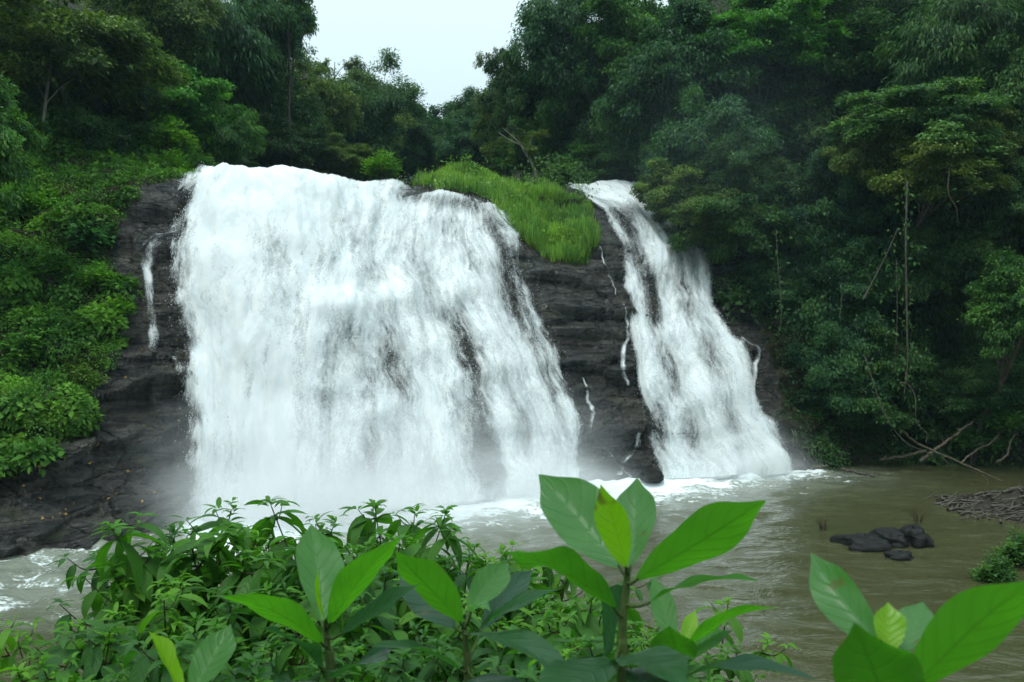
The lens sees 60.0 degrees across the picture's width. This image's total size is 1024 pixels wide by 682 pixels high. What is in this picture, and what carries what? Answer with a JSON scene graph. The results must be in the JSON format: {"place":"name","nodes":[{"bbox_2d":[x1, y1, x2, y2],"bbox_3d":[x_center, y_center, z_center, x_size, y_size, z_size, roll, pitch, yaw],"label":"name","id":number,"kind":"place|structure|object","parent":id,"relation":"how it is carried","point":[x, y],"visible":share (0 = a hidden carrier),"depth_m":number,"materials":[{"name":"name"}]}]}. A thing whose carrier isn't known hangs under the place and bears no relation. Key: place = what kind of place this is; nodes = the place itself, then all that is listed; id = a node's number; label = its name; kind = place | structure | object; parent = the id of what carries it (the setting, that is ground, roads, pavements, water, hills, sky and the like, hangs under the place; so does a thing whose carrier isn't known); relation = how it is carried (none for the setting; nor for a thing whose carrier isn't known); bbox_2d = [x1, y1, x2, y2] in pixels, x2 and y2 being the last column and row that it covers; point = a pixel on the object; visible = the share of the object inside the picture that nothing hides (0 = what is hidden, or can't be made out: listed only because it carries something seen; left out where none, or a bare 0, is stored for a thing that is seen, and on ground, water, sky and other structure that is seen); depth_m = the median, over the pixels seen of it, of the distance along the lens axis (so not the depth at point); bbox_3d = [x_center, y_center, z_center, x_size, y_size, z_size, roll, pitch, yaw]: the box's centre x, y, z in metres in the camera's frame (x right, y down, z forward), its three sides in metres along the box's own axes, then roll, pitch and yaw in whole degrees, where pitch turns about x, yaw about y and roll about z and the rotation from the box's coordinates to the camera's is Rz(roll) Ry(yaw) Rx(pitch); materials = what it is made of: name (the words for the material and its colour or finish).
{"place":"outdoors","nodes":[
{"label":"outdoors","id":0,"kind":"place"},
{"bbox_2d":[226,0,668,120],"label":"sky","id":1,"kind":"structure","parent":0,"point":[437,42],"materials":[{"name":"white"}]},
{"bbox_2d":[0,0,1023,557],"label":"terrain","id":2,"kind":"structure","parent":0,"point":[580,308],"depth_m":40.82,"materials":[{"name":"black stone"}]},
{"bbox_2d":[0,74,49,210],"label":"tree","id":3,"kind":"object","parent":2,"relation":"on","point":[15,132],"visible":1,"depth_m":33.23,"materials":[{"name":"green plant"}]},
{"bbox_2d":[13,80,158,162],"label":"tree","id":4,"kind":"object","parent":2,"relation":"on","point":[77,119],"visible":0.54,"depth_m":43.47,"materials":[{"name":"green plant"}]},
{"bbox_2d":[0,0,191,119],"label":"tree","id":5,"kind":"object","parent":2,"relation":"on","point":[101,48],"visible":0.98,"depth_m":42.07,"materials":[{"name":"green plant"}]},
{"bbox_2d":[0,89,200,478],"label":"undergrowth","id":6,"kind":"object","parent":2,"relation":"on","point":[82,410],"visible":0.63,"depth_m":35.48,"materials":[{"name":"green plant"}]},
{"bbox_2d":[51,48,184,125],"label":"tree","id":7,"kind":"object","parent":2,"relation":"on","point":[100,107],"visible":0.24,"depth_m":47.76,"materials":[{"name":"green plant"}]},
{"bbox_2d":[83,0,227,81],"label":"tree","id":8,"kind":"object","parent":2,"relation":"on","point":[157,18],"visible":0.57,"depth_m":54.18,"materials":[{"name":"green plant"}]},
{"bbox_2d":[131,111,201,156],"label":"bush","id":9,"kind":"object","parent":2,"relation":"on","point":[166,137],"visible":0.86,"depth_m":47.75,"materials":[{"name":"green plant"}]},
{"bbox_2d":[115,60,252,157],"bbox_3d":[-19.050,-12.925,51.256,7.842,5.661,7.493,0,0,0],"label":"tree","id":10,"kind":"object","parent":2,"relation":"on","point":[189,98],"visible":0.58,"depth_m":49.69,"materials":[{"name":"green plant"}]},
{"bbox_2d":[158,96,268,165],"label":"tree","id":11,"kind":"object","parent":2,"relation":"on","point":[245,135],"visible":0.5,"depth_m":51.18,"materials":[{"name":"green plant"}]},
{"bbox_2d":[156,0,308,124],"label":"tree","id":12,"kind":"object","parent":2,"relation":"on","point":[237,28],"visible":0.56,"depth_m":58.46,"materials":[{"name":"green plant"}]},
{"bbox_2d":[223,0,318,167],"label":"tree","id":13,"kind":"object","parent":2,"relation":"on","point":[278,45],"visible":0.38,"depth_m":62.05,"materials":[{"name":"green plant"}]},
{"bbox_2d":[224,61,331,166],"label":"tree","id":14,"kind":"object","parent":2,"relation":"on","point":[309,114],"visible":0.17,"depth_m":66.70,"materials":[{"name":"green plant"}]},
{"bbox_2d":[236,111,330,167],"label":"tree","id":15,"kind":"object","parent":2,"relation":"on","point":[279,137],"visible":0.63,"depth_m":62.55,"materials":[{"name":"green plant"}]},
{"bbox_2d":[280,46,366,171],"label":"tree","id":16,"kind":"object","parent":2,"relation":"on","point":[342,104],"visible":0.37,"depth_m":74.57,"materials":[{"name":"green plant"}]},
{"bbox_2d":[293,131,372,174],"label":"tree","id":17,"kind":"object","parent":2,"relation":"on","point":[330,157],"visible":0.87,"depth_m":67.40,"materials":[{"name":"green plant"}]},
{"bbox_2d":[313,81,409,178],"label":"tree","id":18,"kind":"object","parent":2,"relation":"on","point":[374,125],"visible":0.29,"depth_m":80.84,"materials":[{"name":"green plant"}]},
{"bbox_2d":[169,162,585,521],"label":"waterfall","id":19,"kind":"structure","parent":2,"relation":"on","point":[262,357],"depth_m":38.58,"materials":[{"name":"white liquid"}]},
{"bbox_2d":[346,45,442,144],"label":"tree","id":20,"kind":"object","parent":2,"relation":"on","point":[415,108],"visible":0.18,"depth_m":94.00,"materials":[{"name":"green plant"}]},
{"bbox_2d":[390,116,444,179],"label":"tree","id":21,"kind":"object","parent":2,"relation":"on","point":[417,146],"visible":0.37,"depth_m":94.63,"materials":[{"name":"green plant"}]},
{"bbox_2d":[77,0,765,198],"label":"undergrowth","id":22,"kind":"object","parent":2,"relation":"on","point":[559,176],"visible":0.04,"depth_m":63.07,"materials":[{"name":"green plant"}]},
{"bbox_2d":[433,114,498,166],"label":"tree","id":23,"kind":"object","parent":2,"relation":"on","point":[459,143],"visible":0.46,"depth_m":88.08,"materials":[{"name":"green plant"}]},
{"bbox_2d":[394,154,602,264],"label":"grass","id":24,"kind":"structure","parent":2,"relation":"on","point":[530,221],"depth_m":51.29,"materials":[{"name":"green plant"}]},
{"bbox_2d":[469,84,542,177],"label":"tree","id":25,"kind":"object","parent":2,"relation":"on","point":[484,135],"visible":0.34,"depth_m":76.07,"materials":[{"name":"green plant"}]},
{"bbox_2d":[479,43,560,181],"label":"tree","id":26,"kind":"object","parent":2,"relation":"on","point":[509,98],"visible":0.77,"depth_m":70.78,"materials":[{"name":"green plant"}]},
{"bbox_2d":[491,105,580,177],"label":"tree","id":27,"kind":"object","parent":2,"relation":"on","point":[552,143],"visible":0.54,"depth_m":70.77,"materials":[{"name":"green plant"}]},
{"bbox_2d":[505,0,646,138],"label":"tree","id":28,"kind":"object","parent":2,"relation":"on","point":[545,36],"visible":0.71,"depth_m":65.70,"materials":[{"name":"green plant"}]},
{"bbox_2d":[534,50,629,178],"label":"tree","id":29,"kind":"object","parent":2,"relation":"on","point":[579,114],"visible":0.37,"depth_m":66.89,"materials":[{"name":"green plant"}]},
{"bbox_2d":[551,140,638,183],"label":"tree","id":30,"kind":"object","parent":2,"relation":"on","point":[583,152],"visible":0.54,"depth_m":64.50,"materials":[{"name":"green plant"}]},
{"bbox_2d":[569,0,705,181],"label":"tree","id":31,"kind":"object","parent":2,"relation":"on","point":[613,46],"visible":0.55,"depth_m":63.45,"materials":[{"name":"green plant"}]},
{"bbox_2d":[596,68,691,175],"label":"tree","id":32,"kind":"object","parent":2,"relation":"on","point":[624,137],"visible":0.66,"depth_m":60.20,"materials":[{"name":"green plant"}]},
{"bbox_2d":[589,33,723,127],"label":"tree","id":33,"kind":"object","parent":2,"relation":"on","point":[671,68],"visible":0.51,"depth_m":58.71,"materials":[{"name":"green plant"}]},
{"bbox_2d":[628,156,705,215],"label":"tree","id":34,"kind":"object","parent":2,"relation":"on","point":[650,185],"visible":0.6,"depth_m":52.30,"materials":[{"name":"green plant"}]},
{"bbox_2d":[568,179,790,479],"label":"waterfall","id":35,"kind":"structure","parent":2,"relation":"on","point":[761,452],"depth_m":46.99,"materials":[{"name":"white liquid"}]},
{"bbox_2d":[620,0,764,145],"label":"tree","id":36,"kind":"object","parent":2,"relation":"on","point":[734,73],"visible":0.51,"depth_m":58.61,"materials":[{"name":"green plant"}]},
{"bbox_2d":[643,179,762,250],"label":"tree","id":37,"kind":"object","parent":2,"relation":"on","point":[687,211],"visible":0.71,"depth_m":50.80,"materials":[{"name":"green plant"}]},
{"bbox_2d":[635,81,784,198],"bbox_3d":[13.344,-12.056,57.363,9.094,9.454,11.984,0,0,22],"label":"tree","id":38,"kind":"object","parent":2,"relation":"on","point":[679,145],"visible":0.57,"depth_m":53.78,"materials":[{"name":"green plant"}]},
{"bbox_2d":[682,130,776,201],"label":"tree","id":39,"kind":"object","parent":2,"relation":"on","point":[735,160],"visible":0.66,"depth_m":51.63,"materials":[{"name":"green plant"}]},
{"bbox_2d":[666,183,814,264],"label":"tree","id":40,"kind":"object","parent":2,"relation":"on","point":[738,232],"visible":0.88,"depth_m":49.77,"materials":[{"name":"green plant"}]},
{"bbox_2d":[679,0,851,102],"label":"tree","id":41,"kind":"object","parent":2,"relation":"on","point":[753,37],"visible":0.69,"depth_m":57.88,"materials":[{"name":"green plant"}]},
{"bbox_2d":[719,66,825,154],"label":"tree","id":42,"kind":"object","parent":2,"relation":"on","point":[806,101],"visible":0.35,"depth_m":59.68,"materials":[{"name":"green plant"}]},
{"bbox_2d":[731,254,816,312],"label":"tree","id":43,"kind":"object","parent":2,"relation":"on","point":[759,282],"visible":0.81,"depth_m":50.50,"materials":[{"name":"green plant"}]},
{"bbox_2d":[736,154,862,227],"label":"tree","id":44,"kind":"object","parent":2,"relation":"on","point":[788,185],"visible":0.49,"depth_m":52.40,"materials":[{"name":"green plant"}]},
{"bbox_2d":[754,79,858,177],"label":"tree","id":45,"kind":"object","parent":2,"relation":"on","point":[813,136],"visible":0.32,"depth_m":59.92,"materials":[{"name":"green plant"}]},
{"bbox_2d":[754,196,873,285],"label":"tree","id":46,"kind":"object","parent":2,"relation":"on","point":[827,234],"visible":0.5,"depth_m":50.61,"materials":[{"name":"green plant"}]},
{"bbox_2d":[746,0,920,118],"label":"tree","id":47,"kind":"object","parent":2,"relation":"on","point":[868,24],"visible":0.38,"depth_m":59.22,"materials":[{"name":"green plant"}]},
{"bbox_2d":[654,54,1023,471],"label":"undergrowth","id":48,"kind":"object","parent":2,"relation":"on","point":[737,296],"visible":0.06,"depth_m":50.23,"materials":[{"name":"green plant"}]},
{"bbox_2d":[783,318,896,416],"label":"tree","id":49,"kind":"object","parent":2,"relation":"on","point":[820,378],"visible":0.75,"depth_m":48.69,"materials":[{"name":"green plant"}]},
{"bbox_2d":[785,254,898,385],"bbox_3d":[19.300,-0.912,53.105,7.256,9.111,10.164,0,0,32],"label":"tree","id":50,"kind":"object","parent":2,"relation":"on","point":[812,313],"visible":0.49,"depth_m":49.89,"materials":[{"name":"green plant"}]},
{"bbox_2d":[798,130,913,241],"bbox_3d":[19.143,-8.858,54.040,7.001,7.788,9.774,0,0,-29],"label":"tree","id":51,"kind":"object","parent":2,"relation":"on","point":[848,188],"visible":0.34,"depth_m":51.15,"materials":[{"name":"green plant"}]},
{"bbox_2d":[794,366,919,438],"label":"tree","id":52,"kind":"object","parent":2,"relation":"on","point":[856,416],"visible":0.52,"depth_m":48.50,"materials":[{"name":"green plant"}]},
{"bbox_2d":[807,235,910,315],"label":"tree","id":53,"kind":"object","parent":2,"relation":"on","point":[855,289],"visible":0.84,"depth_m":49.52,"materials":[{"name":"green plant"}]},
{"bbox_2d":[814,110,917,201],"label":"tree","id":54,"kind":"object","parent":2,"relation":"on","point":[846,159],"visible":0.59,"depth_m":48.95,"materials":[{"name":"green plant"}]},
{"bbox_2d":[809,0,955,89],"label":"tree","id":55,"kind":"object","parent":2,"relation":"on","point":[896,7],"visible":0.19,"depth_m":60.32,"materials":[{"name":"green plant"}]},
{"bbox_2d":[815,157,950,264],"bbox_3d":[22.605,-7.330,55.089,9.023,8.491,11.905,0,0,36],"label":"tree","id":56,"kind":"object","parent":2,"relation":"on","point":[892,217],"visible":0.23,"depth_m":51.15,"materials":[{"name":"green plant"}]},
{"bbox_2d":[827,316,945,426],"bbox_3d":[21.629,1.715,51.309,6.529,6.358,8.495,0,0,30],"label":"tree","id":57,"kind":"object","parent":2,"relation":"on","point":[906,402],"visible":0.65,"depth_m":48.79,"materials":[{"name":"green plant"}]},
{"bbox_2d":[864,203,970,307],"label":"tree","id":58,"kind":"object","parent":2,"relation":"on","point":[929,240],"visible":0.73,"depth_m":49.30,"materials":[{"name":"green plant"}]},
{"bbox_2d":[824,76,1016,159],"bbox_3d":[23.220,-10.211,50.363,9.605,8.734,12.172,0,0,34],"label":"tree","id":59,"kind":"object","parent":2,"relation":"on","point":[954,106],"visible":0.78,"depth_m":47.11,"materials":[{"name":"green plant"}]},
{"bbox_2d":[881,282,965,351],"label":"tree","id":60,"kind":"object","parent":2,"relation":"on","point":[928,315],"visible":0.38,"depth_m":52.21,"materials":[{"name":"green plant"}]},
{"bbox_2d":[884,355,964,441],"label":"tree","id":61,"kind":"object","parent":2,"relation":"on","point":[935,430],"visible":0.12,"depth_m":50.37,"materials":[{"name":"green plant"}]},
{"bbox_2d":[853,132,1015,229],"bbox_3d":[23.185,-5.921,48.725,7.751,10.515,10.100,0,0,34],"label":"tree","id":62,"kind":"object","parent":2,"relation":"on","point":[932,165],"visible":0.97,"depth_m":46.64,"materials":[{"name":"green plant"}]},
{"bbox_2d":[861,0,1023,122],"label":"tree","id":63,"kind":"object","parent":2,"relation":"on","point":[961,29],"visible":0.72,"depth_m":53.96,"materials":[{"name":"green plant"}]},
{"bbox_2d":[893,205,1019,300],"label":"tree","id":64,"kind":"object","parent":2,"relation":"on","point":[980,241],"visible":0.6,"depth_m":49.02,"materials":[{"name":"green plant"}]},
{"bbox_2d":[914,279,1017,378],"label":"tree","id":65,"kind":"object","parent":2,"relation":"on","point":[963,334],"visible":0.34,"depth_m":52.59,"materials":[{"name":"green plant"}]},
{"bbox_2d":[921,365,1017,429],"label":"tree","id":66,"kind":"object","parent":2,"relation":"on","point":[970,405],"visible":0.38,"depth_m":49.18,"materials":[{"name":"green plant"}]},
{"bbox_2d":[928,342,1023,422],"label":"tree","id":67,"kind":"object","parent":2,"relation":"on","point":[983,378],"visible":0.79,"depth_m":48.30,"materials":[{"name":"green plant"}]},
{"bbox_2d":[932,107,1023,225],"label":"tree","id":68,"kind":"object","parent":2,"relation":"on","point":[998,119],"visible":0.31,"depth_m":48.48,"materials":[{"name":"green plant"}]},
{"bbox_2d":[942,414,1019,453],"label":"bush","id":69,"kind":"object","parent":2,"relation":"on","point":[962,439],"visible":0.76,"depth_m":49.23,"materials":[{"name":"green plant"}]},
{"bbox_2d":[951,29,1023,159],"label":"tree","id":70,"kind":"object","parent":2,"relation":"on","point":[1009,78],"visible":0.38,"depth_m":51.16,"materials":[{"name":"green plant"}]},
{"bbox_2d":[956,245,1023,465],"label":"tree","id":71,"kind":"object","parent":2,"relation":"on","point":[1002,297],"visible":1,"depth_m":44.76,"materials":[{"name":"green plant"}]},
{"bbox_2d":[966,155,1023,300],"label":"tree","id":72,"kind":"object","parent":2,"relation":"on","point":[1003,208],"visible":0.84,"depth_m":48.27,"materials":[{"name":"green plant"}]},
{"bbox_2d":[0,461,1023,681],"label":"water","id":73,"kind":"structure","parent":0,"point":[778,544],"depth_m":29.28,"materials":[{"name":"brown liquid"}]},
{"bbox_2d":[969,490,1023,522],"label":"gravel bank","id":74,"kind":"structure","parent":0,"point":[1014,494],"depth_m":37.01,"materials":[{"name":"grey gravel"}]},
{"bbox_2d":[925,484,1023,523],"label":"debris","id":75,"kind":"object","parent":74,"relation":"on","point":[972,500],"visible":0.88,"depth_m":36.83,"materials":[{"name":"grey plant"}]},
{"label":"river bank","id":76,"kind":"structure","parent":0,"visible":0},
{"bbox_2d":[0,615,79,681],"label":"shrub","id":77,"kind":"object","parent":76,"relation":"on","point":[8,659],"visible":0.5,"depth_m":2.64,"materials":[{"name":"green plant"}]},
{"bbox_2d":[38,620,196,681],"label":"shrub","id":78,"kind":"object","parent":76,"relation":"on","point":[91,657],"visible":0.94,"depth_m":2.22,"materials":[{"name":"green plant"}]},
{"bbox_2d":[46,521,219,646],"bbox_3d":[-1.375,1.532,3.356,0.602,1.765,0.601,0,0,0],"label":"shrub","id":79,"kind":"object","parent":76,"relation":"on","point":[71,572],"visible":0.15,"depth_m":3.18,"materials":[{"name":"green plant"}]},
{"bbox_2d":[51,581,288,677],"bbox_3d":[-1.003,1.425,2.791,0.756,1.445,0.672,0,0,-19],"label":"shrub","id":80,"kind":"object","parent":76,"relation":"on","point":[147,619],"visible":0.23,"depth_m":2.54,"materials":[{"name":"green plant"}]},
{"bbox_2d":[60,497,286,655],"bbox_3d":[-1.069,1.501,2.970,0.728,1.873,0.620,0,0,43],"label":"shrub","id":81,"kind":"object","parent":76,"relation":"on","point":[93,600],"visible":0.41,"depth_m":2.91,"materials":[{"name":"green plant"}]},
{"bbox_2d":[89,512,271,649],"bbox_3d":[-1.157,1.440,3.114,0.700,1.727,0.573,0,0,0],"label":"shrub","id":82,"kind":"object","parent":76,"relation":"on","point":[135,561],"visible":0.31,"depth_m":2.96,"materials":[{"name":"green plant"}]},
{"bbox_2d":[98,525,268,647],"bbox_3d":[-1.093,1.527,3.034,0.524,1.763,0.616,0,0,19],"label":"shrub","id":83,"kind":"object","parent":76,"relation":"on","point":[140,594],"visible":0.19,"depth_m":2.93,"materials":[{"name":"green plant"}]},
{"bbox_2d":[78,586,289,679],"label":"shrub","id":84,"kind":"object","parent":76,"relation":"on","point":[232,616],"visible":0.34,"depth_m":2.61,"materials":[{"name":"green plant"}]},
{"bbox_2d":[149,625,235,681],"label":"broad leaved plant","id":85,"kind":"object","parent":76,"relation":"on","point":[214,652],"visible":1,"depth_m":1.34,"materials":[{"name":"green plant"}]},
{"bbox_2d":[97,537,302,678],"bbox_3d":[-0.899,1.475,2.759,0.672,1.630,0.756,0,0,35],"label":"shrub","id":86,"kind":"object","parent":76,"relation":"on","point":[183,566],"visible":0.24,"depth_m":2.88,"materials":[{"name":"green plant"}]},
{"bbox_2d":[178,581,365,681],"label":"shrub","id":87,"kind":"object","parent":76,"relation":"on","point":[259,623],"visible":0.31,"depth_m":2.62,"materials":[{"name":"green plant"}]},
{"bbox_2d":[210,634,360,681],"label":"shrub","id":88,"kind":"object","parent":76,"relation":"on","point":[251,668],"visible":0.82,"depth_m":2.17,"materials":[{"name":"green plant"}]},
{"bbox_2d":[221,524,417,681],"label":"broad leaved plant","id":89,"kind":"object","parent":76,"relation":"on","point":[334,587],"visible":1,"depth_m":1.46,"materials":[{"name":"green plant"}]},
{"bbox_2d":[243,495,423,661],"bbox_3d":[-0.636,1.546,3.279,0.809,1.940,0.748,0,0,-18],"label":"shrub","id":90,"kind":"object","parent":76,"relation":"on","point":[276,545],"visible":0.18,"depth_m":3.25,"materials":[{"name":"green plant"}]},
{"bbox_2d":[260,545,460,675],"bbox_3d":[-0.478,1.502,3.006,0.637,1.683,0.689,0,0,0],"label":"shrub","id":91,"kind":"object","parent":76,"relation":"on","point":[369,593],"visible":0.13,"depth_m":2.82,"materials":[{"name":"green plant"}]},
{"bbox_2d":[319,633,481,681],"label":"shrub","id":92,"kind":"object","parent":76,"relation":"on","point":[426,673],"visible":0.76,"depth_m":2.37,"materials":[{"name":"green plant"}]},
{"bbox_2d":[339,499,478,645],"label":"shrub","id":93,"kind":"object","parent":76,"relation":"on","point":[362,529],"visible":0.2,"depth_m":3.48,"materials":[{"name":"green plant"}]},
{"bbox_2d":[339,598,498,681],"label":"shrub","id":94,"kind":"object","parent":76,"relation":"on","point":[398,635],"visible":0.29,"depth_m":2.62,"materials":[{"name":"green plant"}]},
{"bbox_2d":[336,594,511,681],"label":"shrub","id":95,"kind":"object","parent":76,"relation":"on","point":[474,623],"visible":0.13,"depth_m":2.70,"materials":[{"name":"green plant"}]},
{"bbox_2d":[372,551,563,681],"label":"broad leaved plant","id":96,"kind":"object","parent":76,"relation":"on","point":[497,591],"visible":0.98,"depth_m":1.54,"materials":[{"name":"green plant"}]},
{"bbox_2d":[435,624,540,681],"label":"shrub","id":97,"kind":"object","parent":76,"relation":"on","point":[515,662],"visible":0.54,"depth_m":2.32,"materials":[{"name":"green plant"}]},
{"bbox_2d":[462,540,607,678],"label":"shrub","id":98,"kind":"object","parent":76,"relation":"on","point":[556,583],"visible":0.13,"depth_m":4.36,"materials":[{"name":"green plant"}]},
{"bbox_2d":[503,568,657,679],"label":"shrub","id":99,"kind":"object","parent":76,"relation":"on","point":[587,621],"visible":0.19,"depth_m":3.51,"materials":[{"name":"green plant"}]},
{"bbox_2d":[530,607,696,681],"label":"shrub","id":100,"kind":"object","parent":76,"relation":"on","point":[565,631],"visible":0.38,"depth_m":2.72,"materials":[{"name":"green plant"}]},
{"bbox_2d":[503,474,765,681],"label":"broad leaved plant","id":101,"kind":"object","parent":76,"relation":"on","point":[602,525],"visible":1,"depth_m":1.32,"materials":[{"name":"green plant"}]},
{"bbox_2d":[631,595,799,681],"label":"shrub","id":102,"kind":"object","parent":76,"relation":"on","point":[734,623],"visible":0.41,"depth_m":3.15,"materials":[{"name":"green plant"}]},
{"bbox_2d":[649,578,814,679],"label":"broad leaved plant","id":103,"kind":"object","parent":76,"relation":"on","point":[692,639],"visible":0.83,"depth_m":1.54,"materials":[{"name":"green plant"}]},
{"bbox_2d":[809,553,1023,681],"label":"broad leaved plant","id":104,"kind":"object","parent":76,"relation":"on","point":[959,631],"visible":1,"depth_m":0.90,"materials":[{"name":"green plant"}]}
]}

